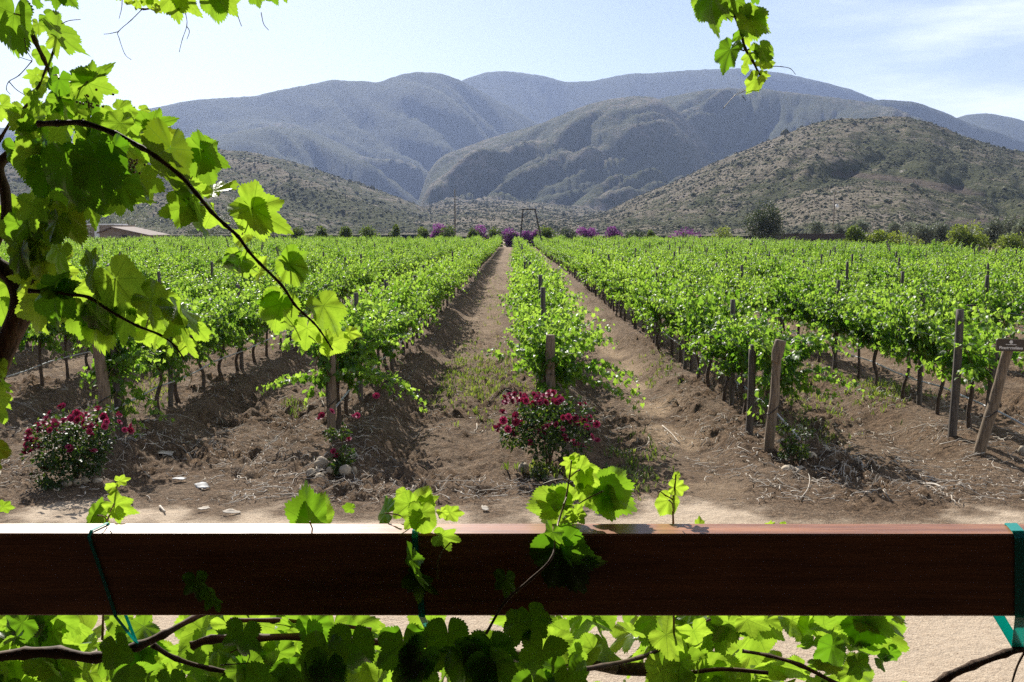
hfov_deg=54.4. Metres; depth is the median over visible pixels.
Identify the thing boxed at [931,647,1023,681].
bare cane
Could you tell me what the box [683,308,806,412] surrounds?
grapevine
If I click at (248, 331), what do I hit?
grapevine
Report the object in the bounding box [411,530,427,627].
plastic tie
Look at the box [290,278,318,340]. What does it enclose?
grapevine
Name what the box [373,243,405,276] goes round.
grapevine
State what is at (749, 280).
grapevine
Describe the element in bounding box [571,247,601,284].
grapevine
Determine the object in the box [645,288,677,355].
grapevine
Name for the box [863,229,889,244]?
green bush
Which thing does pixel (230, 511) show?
pale scrap
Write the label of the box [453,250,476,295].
grapevine
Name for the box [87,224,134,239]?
flat roof house
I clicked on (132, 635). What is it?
plastic tie
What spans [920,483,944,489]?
dry stick
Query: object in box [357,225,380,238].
green bush
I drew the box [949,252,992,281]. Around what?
grapevine
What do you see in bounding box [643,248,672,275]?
grapevine
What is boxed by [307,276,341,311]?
grapevine
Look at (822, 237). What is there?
wall
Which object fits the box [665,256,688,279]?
grapevine
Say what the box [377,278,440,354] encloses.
grapevine
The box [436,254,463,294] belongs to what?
grapevine
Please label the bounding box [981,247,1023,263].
grapevine
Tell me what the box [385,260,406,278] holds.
grapevine
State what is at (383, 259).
grapevine
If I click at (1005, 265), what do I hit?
grapevine
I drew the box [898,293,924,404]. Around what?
trellis stake
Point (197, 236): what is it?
dark tree
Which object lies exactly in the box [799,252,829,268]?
grapevine
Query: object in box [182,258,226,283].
grapevine
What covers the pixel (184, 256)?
grapevine
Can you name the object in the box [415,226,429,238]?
green bush
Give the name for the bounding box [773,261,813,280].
grapevine
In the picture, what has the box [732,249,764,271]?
grapevine
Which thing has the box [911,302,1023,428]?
grapevine
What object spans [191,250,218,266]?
grapevine
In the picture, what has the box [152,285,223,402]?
grapevine
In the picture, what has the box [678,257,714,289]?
grapevine
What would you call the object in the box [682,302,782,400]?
grapevine
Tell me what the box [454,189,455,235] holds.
wooden pole
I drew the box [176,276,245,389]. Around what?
grapevine
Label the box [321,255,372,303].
grapevine
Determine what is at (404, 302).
grapevine
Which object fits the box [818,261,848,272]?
grapevine
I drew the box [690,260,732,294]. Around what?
grapevine
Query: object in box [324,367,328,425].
trellis stake
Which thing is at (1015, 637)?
plastic tie
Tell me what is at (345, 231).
green bush
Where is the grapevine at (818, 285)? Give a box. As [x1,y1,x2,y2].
[798,269,844,292]
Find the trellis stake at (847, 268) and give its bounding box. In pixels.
[836,262,856,288]
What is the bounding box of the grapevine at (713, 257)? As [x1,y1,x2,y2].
[704,248,731,264]
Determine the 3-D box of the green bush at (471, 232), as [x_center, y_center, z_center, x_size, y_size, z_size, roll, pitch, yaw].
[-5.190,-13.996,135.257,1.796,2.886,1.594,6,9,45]
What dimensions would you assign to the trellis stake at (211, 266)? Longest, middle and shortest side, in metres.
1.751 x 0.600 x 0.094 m
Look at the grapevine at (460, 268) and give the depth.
32.42 m
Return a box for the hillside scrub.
[5,116,1023,234]
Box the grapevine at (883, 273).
[863,255,925,288]
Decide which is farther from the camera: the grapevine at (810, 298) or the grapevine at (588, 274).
the grapevine at (588, 274)
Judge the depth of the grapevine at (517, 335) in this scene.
13.41 m
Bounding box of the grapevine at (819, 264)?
[813,257,829,270]
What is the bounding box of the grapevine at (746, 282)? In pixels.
[737,270,796,320]
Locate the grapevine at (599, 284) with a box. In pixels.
[589,259,628,308]
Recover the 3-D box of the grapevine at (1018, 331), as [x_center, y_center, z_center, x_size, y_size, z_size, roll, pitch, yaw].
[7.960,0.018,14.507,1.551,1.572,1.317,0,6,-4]
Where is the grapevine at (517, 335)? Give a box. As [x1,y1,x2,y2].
[503,303,587,391]
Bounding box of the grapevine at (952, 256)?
[940,249,976,265]
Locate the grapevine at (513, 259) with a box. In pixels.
[508,253,539,268]
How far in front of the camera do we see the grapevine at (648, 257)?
37.02 m
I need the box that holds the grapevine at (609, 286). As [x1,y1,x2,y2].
[594,263,624,312]
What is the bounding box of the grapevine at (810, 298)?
[788,277,846,361]
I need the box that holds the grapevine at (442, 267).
[416,260,453,323]
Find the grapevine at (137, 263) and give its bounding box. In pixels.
[109,256,151,271]
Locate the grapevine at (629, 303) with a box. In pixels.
[611,259,652,328]
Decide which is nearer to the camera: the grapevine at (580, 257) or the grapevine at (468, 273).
the grapevine at (468, 273)
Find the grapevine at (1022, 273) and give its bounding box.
[1013,262,1023,293]
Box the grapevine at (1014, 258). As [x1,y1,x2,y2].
[1001,252,1023,265]
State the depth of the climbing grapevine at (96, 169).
1.69 m
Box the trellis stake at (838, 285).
[819,280,840,369]
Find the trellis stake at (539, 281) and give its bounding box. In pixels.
[532,275,541,305]
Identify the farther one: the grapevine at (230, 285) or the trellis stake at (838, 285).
the grapevine at (230, 285)
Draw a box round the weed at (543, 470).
[529,459,550,479]
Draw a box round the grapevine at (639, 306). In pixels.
[626,265,672,334]
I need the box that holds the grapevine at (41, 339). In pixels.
[23,321,69,386]
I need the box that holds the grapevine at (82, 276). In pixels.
[76,256,105,278]
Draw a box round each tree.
[86,222,93,237]
[99,204,161,230]
[182,223,227,237]
[220,195,238,233]
[270,232,281,237]
[741,199,785,240]
[804,219,825,233]
[832,224,846,233]
[849,220,871,234]
[885,222,902,240]
[901,220,918,241]
[910,222,936,246]
[930,220,952,244]
[973,215,1007,249]
[998,213,1020,236]
[1009,216,1023,248]
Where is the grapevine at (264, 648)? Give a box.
[0,452,909,681]
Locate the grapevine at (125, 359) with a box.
[78,313,210,437]
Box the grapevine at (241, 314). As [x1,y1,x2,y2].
[188,274,263,373]
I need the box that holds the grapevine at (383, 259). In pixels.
[356,248,392,293]
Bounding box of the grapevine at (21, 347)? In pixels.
[0,323,53,363]
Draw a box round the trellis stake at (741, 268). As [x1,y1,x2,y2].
[728,265,752,286]
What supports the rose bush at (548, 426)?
on the ground
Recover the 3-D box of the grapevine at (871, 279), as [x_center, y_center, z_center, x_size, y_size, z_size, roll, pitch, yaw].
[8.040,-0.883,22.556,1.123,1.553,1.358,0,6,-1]
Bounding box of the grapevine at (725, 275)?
[715,261,759,303]
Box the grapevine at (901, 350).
[862,277,969,400]
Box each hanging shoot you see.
[108,0,287,59]
[690,0,794,108]
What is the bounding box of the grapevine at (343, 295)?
[320,255,360,301]
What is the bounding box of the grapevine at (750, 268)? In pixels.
[736,255,765,278]
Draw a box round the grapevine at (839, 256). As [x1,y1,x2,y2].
[833,243,865,261]
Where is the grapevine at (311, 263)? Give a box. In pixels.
[301,249,318,272]
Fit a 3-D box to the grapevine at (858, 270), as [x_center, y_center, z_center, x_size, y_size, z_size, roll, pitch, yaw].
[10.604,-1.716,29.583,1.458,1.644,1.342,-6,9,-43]
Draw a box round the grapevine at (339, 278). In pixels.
[310,261,354,301]
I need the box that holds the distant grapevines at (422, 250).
[0,234,1023,285]
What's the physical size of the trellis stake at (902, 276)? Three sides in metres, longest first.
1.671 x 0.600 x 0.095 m
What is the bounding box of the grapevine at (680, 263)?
[671,248,698,287]
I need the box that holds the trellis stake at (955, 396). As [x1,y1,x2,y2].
[947,309,963,437]
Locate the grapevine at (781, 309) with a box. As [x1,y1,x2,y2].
[761,257,822,337]
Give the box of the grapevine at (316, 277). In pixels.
[301,253,329,315]
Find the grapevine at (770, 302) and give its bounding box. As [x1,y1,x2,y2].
[749,281,793,324]
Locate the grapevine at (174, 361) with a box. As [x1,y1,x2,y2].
[125,285,221,413]
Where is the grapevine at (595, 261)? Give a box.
[587,243,628,302]
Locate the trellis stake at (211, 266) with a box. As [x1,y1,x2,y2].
[203,262,222,282]
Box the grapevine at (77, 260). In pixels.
[69,253,83,267]
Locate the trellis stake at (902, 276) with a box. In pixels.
[888,271,904,297]
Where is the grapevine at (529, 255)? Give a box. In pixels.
[513,246,544,261]
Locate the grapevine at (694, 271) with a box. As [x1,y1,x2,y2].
[680,257,724,294]
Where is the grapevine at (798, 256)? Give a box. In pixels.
[781,246,817,266]
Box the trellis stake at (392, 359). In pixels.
[384,280,402,370]
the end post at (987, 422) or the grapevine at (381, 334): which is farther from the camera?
the grapevine at (381, 334)
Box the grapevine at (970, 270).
[928,256,979,292]
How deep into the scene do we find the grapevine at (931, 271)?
24.67 m
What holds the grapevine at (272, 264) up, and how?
on the ground
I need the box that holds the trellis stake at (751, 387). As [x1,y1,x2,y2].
[745,344,755,434]
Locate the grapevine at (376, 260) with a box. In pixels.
[353,254,384,291]
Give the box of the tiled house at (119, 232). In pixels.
[96,227,170,238]
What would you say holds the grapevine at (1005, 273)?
on the ground
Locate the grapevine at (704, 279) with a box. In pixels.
[696,262,731,305]
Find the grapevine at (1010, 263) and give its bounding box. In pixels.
[992,255,1023,278]
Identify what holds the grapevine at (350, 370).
on the ground
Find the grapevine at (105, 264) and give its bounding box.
[97,254,142,267]
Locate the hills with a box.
[0,68,1023,238]
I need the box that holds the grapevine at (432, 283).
[400,271,444,337]
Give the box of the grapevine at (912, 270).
[890,257,939,284]
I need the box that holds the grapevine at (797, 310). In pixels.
[768,265,847,342]
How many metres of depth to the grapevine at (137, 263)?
31.78 m
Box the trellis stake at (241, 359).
[236,284,243,368]
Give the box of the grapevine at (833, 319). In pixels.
[801,271,877,368]
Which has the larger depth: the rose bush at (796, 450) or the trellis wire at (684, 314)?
the trellis wire at (684, 314)
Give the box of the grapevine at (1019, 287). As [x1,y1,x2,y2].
[1008,278,1023,320]
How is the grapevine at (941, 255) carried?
on the ground
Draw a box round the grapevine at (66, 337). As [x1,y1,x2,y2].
[56,265,91,377]
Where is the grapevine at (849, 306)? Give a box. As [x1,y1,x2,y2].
[818,284,904,380]
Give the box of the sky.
[0,0,1023,127]
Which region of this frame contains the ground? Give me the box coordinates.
[0,235,1023,681]
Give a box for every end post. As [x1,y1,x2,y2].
[92,345,114,438]
[327,354,336,436]
[545,334,554,439]
[764,339,785,451]
[973,351,1012,454]
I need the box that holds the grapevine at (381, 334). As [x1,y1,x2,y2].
[301,293,401,415]
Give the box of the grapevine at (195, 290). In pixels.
[154,267,215,300]
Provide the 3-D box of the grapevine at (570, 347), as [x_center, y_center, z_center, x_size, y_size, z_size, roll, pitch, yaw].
[0.564,0.308,11.543,1.845,1.673,1.616,0,6,0]
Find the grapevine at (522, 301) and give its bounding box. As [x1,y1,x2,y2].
[497,283,586,343]
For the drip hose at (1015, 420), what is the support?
on the ground
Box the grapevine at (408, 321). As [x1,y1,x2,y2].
[347,290,427,380]
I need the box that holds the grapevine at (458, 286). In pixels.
[432,258,467,308]
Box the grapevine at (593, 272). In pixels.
[588,269,603,298]
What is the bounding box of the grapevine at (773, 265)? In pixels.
[761,247,803,279]
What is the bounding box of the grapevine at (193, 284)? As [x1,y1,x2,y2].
[172,265,221,300]
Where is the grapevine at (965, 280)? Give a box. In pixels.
[941,267,1004,302]
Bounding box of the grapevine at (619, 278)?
[612,251,648,324]
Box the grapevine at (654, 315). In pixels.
[621,262,701,349]
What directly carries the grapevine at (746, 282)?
on the ground
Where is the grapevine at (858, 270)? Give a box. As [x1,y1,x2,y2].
[849,256,885,279]
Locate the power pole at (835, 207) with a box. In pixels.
[832,192,837,232]
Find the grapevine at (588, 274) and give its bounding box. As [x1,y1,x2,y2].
[575,255,595,292]
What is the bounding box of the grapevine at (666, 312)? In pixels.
[642,293,719,362]
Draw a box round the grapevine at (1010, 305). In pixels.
[989,272,1023,338]
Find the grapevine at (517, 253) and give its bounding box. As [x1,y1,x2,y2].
[509,246,545,266]
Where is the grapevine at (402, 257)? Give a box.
[386,245,410,277]
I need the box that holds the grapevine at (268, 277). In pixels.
[223,266,273,296]
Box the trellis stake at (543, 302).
[521,287,557,393]
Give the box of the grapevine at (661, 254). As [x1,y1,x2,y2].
[651,246,686,282]
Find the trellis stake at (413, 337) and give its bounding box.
[411,275,428,345]
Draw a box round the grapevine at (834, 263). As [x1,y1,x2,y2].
[823,253,858,278]
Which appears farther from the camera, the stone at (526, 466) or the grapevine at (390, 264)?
the grapevine at (390, 264)
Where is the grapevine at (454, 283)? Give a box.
[414,255,463,317]
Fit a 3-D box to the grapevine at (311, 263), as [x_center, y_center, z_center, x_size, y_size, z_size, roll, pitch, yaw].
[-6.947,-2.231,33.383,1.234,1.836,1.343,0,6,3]
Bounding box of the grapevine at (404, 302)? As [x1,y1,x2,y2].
[346,263,435,371]
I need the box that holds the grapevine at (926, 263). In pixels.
[911,254,939,277]
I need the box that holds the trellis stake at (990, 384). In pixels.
[985,345,998,435]
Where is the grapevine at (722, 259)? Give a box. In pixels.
[708,249,744,270]
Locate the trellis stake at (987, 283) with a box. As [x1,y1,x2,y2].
[967,275,988,324]
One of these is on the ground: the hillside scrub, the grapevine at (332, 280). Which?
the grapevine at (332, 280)
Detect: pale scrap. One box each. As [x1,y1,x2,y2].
[158,450,174,454]
[194,482,209,488]
[197,506,209,509]
[223,509,240,512]
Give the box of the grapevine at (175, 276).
[149,257,194,284]
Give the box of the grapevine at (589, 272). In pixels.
[577,246,613,296]
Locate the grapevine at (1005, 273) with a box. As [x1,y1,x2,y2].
[998,266,1023,300]
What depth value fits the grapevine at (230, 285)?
23.83 m
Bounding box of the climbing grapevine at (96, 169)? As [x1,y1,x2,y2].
[0,0,373,512]
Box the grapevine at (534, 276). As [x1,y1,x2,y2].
[504,261,567,292]
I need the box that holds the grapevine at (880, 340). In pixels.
[832,287,919,386]
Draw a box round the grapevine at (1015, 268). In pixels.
[1009,259,1023,277]
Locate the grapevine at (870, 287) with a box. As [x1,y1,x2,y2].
[847,275,905,306]
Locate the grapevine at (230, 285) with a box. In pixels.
[204,265,242,300]
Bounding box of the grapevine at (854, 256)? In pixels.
[839,242,876,262]
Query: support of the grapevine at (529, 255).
on the ground
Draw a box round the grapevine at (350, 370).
[256,296,428,429]
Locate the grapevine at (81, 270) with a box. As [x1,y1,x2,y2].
[70,255,105,276]
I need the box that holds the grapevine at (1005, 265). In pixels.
[975,258,1018,277]
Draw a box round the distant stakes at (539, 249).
[65,236,867,259]
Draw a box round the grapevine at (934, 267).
[920,255,947,277]
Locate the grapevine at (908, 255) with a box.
[900,244,931,262]
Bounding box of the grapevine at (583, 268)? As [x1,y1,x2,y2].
[574,250,595,291]
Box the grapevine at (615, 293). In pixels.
[599,269,623,316]
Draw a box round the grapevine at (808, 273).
[789,259,832,283]
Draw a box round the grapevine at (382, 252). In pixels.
[369,247,398,285]
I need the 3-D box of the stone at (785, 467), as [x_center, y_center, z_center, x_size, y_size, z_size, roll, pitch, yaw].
[2.861,1.333,10.298,0.143,0.102,0.134,-2,7,-20]
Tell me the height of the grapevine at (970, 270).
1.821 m
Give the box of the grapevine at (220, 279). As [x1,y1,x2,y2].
[176,265,233,307]
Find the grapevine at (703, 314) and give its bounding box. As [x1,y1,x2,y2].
[669,267,770,388]
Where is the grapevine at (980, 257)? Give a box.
[964,254,993,261]
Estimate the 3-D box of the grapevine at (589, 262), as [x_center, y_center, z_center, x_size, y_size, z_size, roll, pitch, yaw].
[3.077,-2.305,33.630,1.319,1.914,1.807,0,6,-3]
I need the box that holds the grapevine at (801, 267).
[774,257,830,280]
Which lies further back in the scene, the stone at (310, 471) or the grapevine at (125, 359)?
the grapevine at (125, 359)
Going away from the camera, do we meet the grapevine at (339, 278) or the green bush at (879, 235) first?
the grapevine at (339, 278)
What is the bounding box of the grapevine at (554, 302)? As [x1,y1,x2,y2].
[507,281,587,344]
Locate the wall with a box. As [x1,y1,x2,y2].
[772,234,846,242]
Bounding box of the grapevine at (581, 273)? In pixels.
[568,248,591,289]
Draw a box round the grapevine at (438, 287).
[398,270,453,334]
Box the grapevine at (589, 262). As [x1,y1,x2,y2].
[583,245,616,295]
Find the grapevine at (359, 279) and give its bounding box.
[340,261,376,305]
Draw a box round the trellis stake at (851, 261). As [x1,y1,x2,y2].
[842,254,853,270]
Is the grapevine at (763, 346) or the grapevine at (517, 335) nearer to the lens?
the grapevine at (763, 346)
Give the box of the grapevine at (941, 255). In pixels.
[926,250,960,264]
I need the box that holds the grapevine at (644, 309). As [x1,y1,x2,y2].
[627,264,692,342]
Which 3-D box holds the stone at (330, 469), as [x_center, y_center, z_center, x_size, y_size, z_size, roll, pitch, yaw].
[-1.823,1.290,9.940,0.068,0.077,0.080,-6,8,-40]
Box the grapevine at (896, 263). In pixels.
[885,252,911,271]
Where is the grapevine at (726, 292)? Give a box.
[705,263,750,304]
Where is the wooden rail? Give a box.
[0,523,1023,615]
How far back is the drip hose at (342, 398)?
13.87 m
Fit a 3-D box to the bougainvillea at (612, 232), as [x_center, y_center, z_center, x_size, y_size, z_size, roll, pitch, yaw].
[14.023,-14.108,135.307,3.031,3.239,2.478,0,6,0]
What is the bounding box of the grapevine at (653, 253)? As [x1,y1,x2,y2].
[644,243,668,267]
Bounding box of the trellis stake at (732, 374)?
[709,299,734,405]
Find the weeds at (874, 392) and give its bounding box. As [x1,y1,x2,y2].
[68,247,949,500]
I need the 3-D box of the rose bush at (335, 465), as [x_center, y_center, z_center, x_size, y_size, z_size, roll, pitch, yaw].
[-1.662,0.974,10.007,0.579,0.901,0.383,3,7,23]
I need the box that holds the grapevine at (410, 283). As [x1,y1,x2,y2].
[367,259,430,363]
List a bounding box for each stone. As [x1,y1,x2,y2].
[60,480,71,486]
[72,479,81,485]
[81,475,88,483]
[92,478,102,482]
[306,468,315,476]
[314,456,327,468]
[326,467,332,473]
[339,464,351,475]
[518,462,529,472]
[781,465,794,470]
[795,466,804,470]
[808,452,816,457]
[1017,445,1023,455]
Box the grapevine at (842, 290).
[821,273,880,295]
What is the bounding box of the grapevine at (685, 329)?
[655,271,741,378]
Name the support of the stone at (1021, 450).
on the ground
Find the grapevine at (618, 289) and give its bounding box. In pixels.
[597,252,648,320]
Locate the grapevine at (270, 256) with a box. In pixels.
[261,247,277,263]
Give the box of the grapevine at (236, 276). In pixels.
[214,255,266,300]
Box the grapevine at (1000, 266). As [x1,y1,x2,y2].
[950,260,1017,280]
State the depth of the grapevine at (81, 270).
27.41 m
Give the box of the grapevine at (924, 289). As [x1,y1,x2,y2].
[892,280,960,342]
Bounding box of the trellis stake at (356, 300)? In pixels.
[354,293,379,401]
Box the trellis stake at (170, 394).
[168,335,192,406]
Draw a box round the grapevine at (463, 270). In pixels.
[450,260,471,296]
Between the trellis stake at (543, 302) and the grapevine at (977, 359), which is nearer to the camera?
the grapevine at (977, 359)
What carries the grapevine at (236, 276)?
on the ground
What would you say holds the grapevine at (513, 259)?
on the ground
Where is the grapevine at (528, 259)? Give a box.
[510,249,544,268]
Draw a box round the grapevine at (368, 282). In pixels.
[351,260,383,294]
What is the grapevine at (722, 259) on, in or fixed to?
on the ground
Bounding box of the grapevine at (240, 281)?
[196,270,261,300]
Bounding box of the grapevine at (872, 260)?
[858,251,891,264]
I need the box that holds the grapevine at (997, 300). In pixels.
[939,271,1023,351]
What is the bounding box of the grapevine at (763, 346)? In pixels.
[725,293,874,427]
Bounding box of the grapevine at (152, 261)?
[130,248,166,272]
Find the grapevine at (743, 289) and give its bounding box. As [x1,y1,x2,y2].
[725,274,774,315]
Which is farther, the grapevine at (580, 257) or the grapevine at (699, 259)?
the grapevine at (580, 257)
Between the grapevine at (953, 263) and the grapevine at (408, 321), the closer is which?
the grapevine at (408, 321)
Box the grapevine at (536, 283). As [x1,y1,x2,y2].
[497,268,570,329]
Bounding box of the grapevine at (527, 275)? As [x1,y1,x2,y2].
[506,260,572,296]
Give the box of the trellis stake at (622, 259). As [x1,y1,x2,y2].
[619,257,623,313]
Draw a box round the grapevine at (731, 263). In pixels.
[724,255,752,279]
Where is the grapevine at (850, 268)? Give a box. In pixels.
[835,256,876,287]
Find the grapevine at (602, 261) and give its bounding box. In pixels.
[589,250,620,305]
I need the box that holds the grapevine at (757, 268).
[746,256,782,280]
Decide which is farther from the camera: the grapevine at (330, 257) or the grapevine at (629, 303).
the grapevine at (330, 257)
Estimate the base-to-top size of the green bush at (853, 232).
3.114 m
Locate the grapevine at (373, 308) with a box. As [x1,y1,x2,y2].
[305,279,417,369]
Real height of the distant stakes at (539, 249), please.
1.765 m
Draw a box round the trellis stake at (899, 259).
[887,257,900,275]
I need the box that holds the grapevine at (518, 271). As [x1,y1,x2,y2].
[514,263,567,291]
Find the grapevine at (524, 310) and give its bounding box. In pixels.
[508,297,571,356]
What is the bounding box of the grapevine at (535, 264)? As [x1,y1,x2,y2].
[513,254,543,274]
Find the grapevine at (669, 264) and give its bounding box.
[659,252,689,278]
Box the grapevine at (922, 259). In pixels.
[896,245,931,267]
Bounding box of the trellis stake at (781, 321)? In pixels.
[766,275,783,338]
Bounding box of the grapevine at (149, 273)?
[137,258,176,283]
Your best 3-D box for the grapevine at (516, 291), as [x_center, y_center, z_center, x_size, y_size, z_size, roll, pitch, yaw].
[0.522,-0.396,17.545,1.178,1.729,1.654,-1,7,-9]
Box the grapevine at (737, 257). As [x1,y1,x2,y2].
[725,247,761,278]
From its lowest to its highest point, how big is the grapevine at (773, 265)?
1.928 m
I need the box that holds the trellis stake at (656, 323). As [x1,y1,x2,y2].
[655,267,665,344]
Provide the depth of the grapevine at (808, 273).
26.42 m
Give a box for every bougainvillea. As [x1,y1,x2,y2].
[429,222,444,238]
[474,224,488,240]
[501,227,519,246]
[519,230,532,245]
[531,230,538,246]
[575,226,598,238]
[604,226,623,238]
[668,226,700,237]
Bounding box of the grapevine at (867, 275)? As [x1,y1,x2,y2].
[854,263,897,283]
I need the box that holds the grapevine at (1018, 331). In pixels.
[1007,316,1023,364]
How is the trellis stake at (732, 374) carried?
on the ground
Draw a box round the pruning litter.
[0,316,1023,509]
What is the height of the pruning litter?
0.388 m
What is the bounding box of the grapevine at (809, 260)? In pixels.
[792,252,828,266]
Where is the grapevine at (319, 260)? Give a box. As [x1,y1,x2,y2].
[303,249,329,275]
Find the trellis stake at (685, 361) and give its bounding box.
[670,284,690,369]
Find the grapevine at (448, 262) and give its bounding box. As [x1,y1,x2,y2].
[411,253,457,321]
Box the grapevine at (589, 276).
[583,244,609,294]
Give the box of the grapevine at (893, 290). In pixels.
[863,275,944,321]
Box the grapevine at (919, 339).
[873,291,1013,414]
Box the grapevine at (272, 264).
[252,248,277,285]
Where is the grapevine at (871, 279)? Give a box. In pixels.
[841,269,891,305]
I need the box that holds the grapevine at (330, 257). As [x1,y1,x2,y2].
[311,246,337,264]
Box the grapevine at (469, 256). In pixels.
[446,244,480,290]
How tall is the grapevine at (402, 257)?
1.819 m
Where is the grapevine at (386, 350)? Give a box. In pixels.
[347,290,420,386]
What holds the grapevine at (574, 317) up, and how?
on the ground
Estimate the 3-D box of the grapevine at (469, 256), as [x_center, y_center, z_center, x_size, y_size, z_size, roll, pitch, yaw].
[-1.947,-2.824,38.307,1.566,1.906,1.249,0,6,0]
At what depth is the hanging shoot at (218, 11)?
1.68 m
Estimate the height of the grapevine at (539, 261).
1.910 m
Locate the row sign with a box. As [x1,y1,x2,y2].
[995,339,1023,351]
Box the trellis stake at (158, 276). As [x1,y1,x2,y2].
[157,271,160,283]
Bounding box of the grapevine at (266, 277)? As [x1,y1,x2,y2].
[258,262,277,292]
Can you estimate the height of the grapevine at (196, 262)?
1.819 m
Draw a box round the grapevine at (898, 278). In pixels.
[879,261,928,286]
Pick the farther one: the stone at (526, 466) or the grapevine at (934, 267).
the grapevine at (934, 267)
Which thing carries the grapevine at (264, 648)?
on the ground
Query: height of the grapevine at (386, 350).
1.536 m
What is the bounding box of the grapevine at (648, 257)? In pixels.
[645,252,665,267]
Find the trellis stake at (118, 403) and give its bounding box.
[110,346,122,437]
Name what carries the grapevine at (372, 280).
on the ground
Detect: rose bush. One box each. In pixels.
[19,401,134,490]
[315,393,379,476]
[493,388,600,469]
[775,418,815,464]
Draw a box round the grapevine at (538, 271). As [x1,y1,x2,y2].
[506,261,551,284]
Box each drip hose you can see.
[6,351,90,377]
[110,275,409,412]
[336,287,454,406]
[581,275,800,439]
[785,329,1023,425]
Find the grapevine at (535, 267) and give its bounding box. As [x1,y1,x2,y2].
[513,258,552,277]
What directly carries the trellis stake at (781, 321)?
on the ground
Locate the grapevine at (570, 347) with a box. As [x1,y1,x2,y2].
[481,295,645,413]
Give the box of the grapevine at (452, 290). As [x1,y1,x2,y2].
[425,265,465,311]
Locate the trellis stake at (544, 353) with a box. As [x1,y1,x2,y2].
[542,351,545,381]
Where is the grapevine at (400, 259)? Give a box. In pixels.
[379,249,408,276]
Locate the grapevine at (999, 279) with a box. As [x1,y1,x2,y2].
[962,264,1023,298]
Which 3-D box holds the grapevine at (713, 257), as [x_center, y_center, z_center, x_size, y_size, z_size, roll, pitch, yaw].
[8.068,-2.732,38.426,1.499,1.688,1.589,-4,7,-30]
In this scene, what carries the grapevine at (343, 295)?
on the ground
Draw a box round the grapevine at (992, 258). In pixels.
[980,251,1003,266]
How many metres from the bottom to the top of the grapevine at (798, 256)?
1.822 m
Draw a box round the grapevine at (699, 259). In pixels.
[674,248,709,274]
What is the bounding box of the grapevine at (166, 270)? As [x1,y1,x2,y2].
[139,252,184,285]
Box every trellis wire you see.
[535,239,797,376]
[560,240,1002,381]
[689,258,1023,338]
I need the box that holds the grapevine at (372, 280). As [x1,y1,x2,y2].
[340,253,385,296]
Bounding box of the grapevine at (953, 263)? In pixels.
[935,251,973,274]
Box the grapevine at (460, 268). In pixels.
[440,251,468,300]
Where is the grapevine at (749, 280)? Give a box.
[722,265,766,311]
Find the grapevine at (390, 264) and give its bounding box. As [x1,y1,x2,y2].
[363,255,396,286]
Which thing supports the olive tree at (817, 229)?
on the ground
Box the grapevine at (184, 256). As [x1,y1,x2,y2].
[164,247,189,279]
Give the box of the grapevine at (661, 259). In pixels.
[651,254,683,276]
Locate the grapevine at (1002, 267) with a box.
[984,256,1018,272]
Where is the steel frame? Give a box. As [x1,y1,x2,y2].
[520,208,543,252]
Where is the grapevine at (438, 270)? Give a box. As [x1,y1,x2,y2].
[396,256,458,326]
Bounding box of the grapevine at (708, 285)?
[660,265,729,370]
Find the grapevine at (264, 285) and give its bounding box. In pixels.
[242,279,297,355]
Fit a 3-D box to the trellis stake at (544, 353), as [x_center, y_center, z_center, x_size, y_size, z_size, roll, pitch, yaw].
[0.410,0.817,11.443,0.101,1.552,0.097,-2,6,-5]
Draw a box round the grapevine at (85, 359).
[59,336,90,370]
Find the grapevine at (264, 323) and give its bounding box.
[221,276,287,361]
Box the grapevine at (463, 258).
[441,248,476,270]
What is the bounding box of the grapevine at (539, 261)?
[512,248,550,271]
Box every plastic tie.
[87,522,138,643]
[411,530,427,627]
[993,523,1023,646]
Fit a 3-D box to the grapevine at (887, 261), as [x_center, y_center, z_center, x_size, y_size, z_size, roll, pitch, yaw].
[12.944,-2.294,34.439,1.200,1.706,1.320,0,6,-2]
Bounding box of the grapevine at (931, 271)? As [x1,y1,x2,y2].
[910,259,951,291]
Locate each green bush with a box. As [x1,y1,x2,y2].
[289,226,305,238]
[314,226,328,237]
[337,226,353,237]
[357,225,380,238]
[388,223,400,238]
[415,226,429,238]
[438,224,455,238]
[467,228,478,238]
[487,227,505,246]
[535,225,558,239]
[557,227,577,239]
[625,228,645,237]
[646,230,656,237]
[711,225,732,238]
[843,225,868,244]
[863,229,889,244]
[882,230,924,245]
[942,223,975,248]
[963,220,991,252]
[991,231,1023,251]
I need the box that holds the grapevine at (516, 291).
[502,270,574,305]
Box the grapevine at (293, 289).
[253,266,313,347]
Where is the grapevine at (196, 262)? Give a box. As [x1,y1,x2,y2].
[168,251,218,280]
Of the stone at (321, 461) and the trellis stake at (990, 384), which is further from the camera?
the trellis stake at (990, 384)
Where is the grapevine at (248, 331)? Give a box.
[203,286,265,370]
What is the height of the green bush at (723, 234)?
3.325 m
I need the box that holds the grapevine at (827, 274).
[808,260,864,293]
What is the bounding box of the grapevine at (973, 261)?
[961,255,992,267]
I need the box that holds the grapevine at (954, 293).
[932,269,994,323]
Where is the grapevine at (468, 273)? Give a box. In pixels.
[448,255,476,292]
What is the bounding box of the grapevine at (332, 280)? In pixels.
[306,265,351,290]
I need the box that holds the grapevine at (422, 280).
[384,263,436,348]
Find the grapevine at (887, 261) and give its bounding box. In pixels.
[877,250,901,270]
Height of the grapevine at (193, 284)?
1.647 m
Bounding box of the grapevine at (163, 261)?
[137,252,176,270]
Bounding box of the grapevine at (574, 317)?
[502,293,607,386]
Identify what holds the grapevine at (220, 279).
on the ground
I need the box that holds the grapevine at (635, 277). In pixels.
[612,255,675,331]
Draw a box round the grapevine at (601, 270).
[594,257,631,311]
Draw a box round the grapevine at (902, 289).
[883,270,961,314]

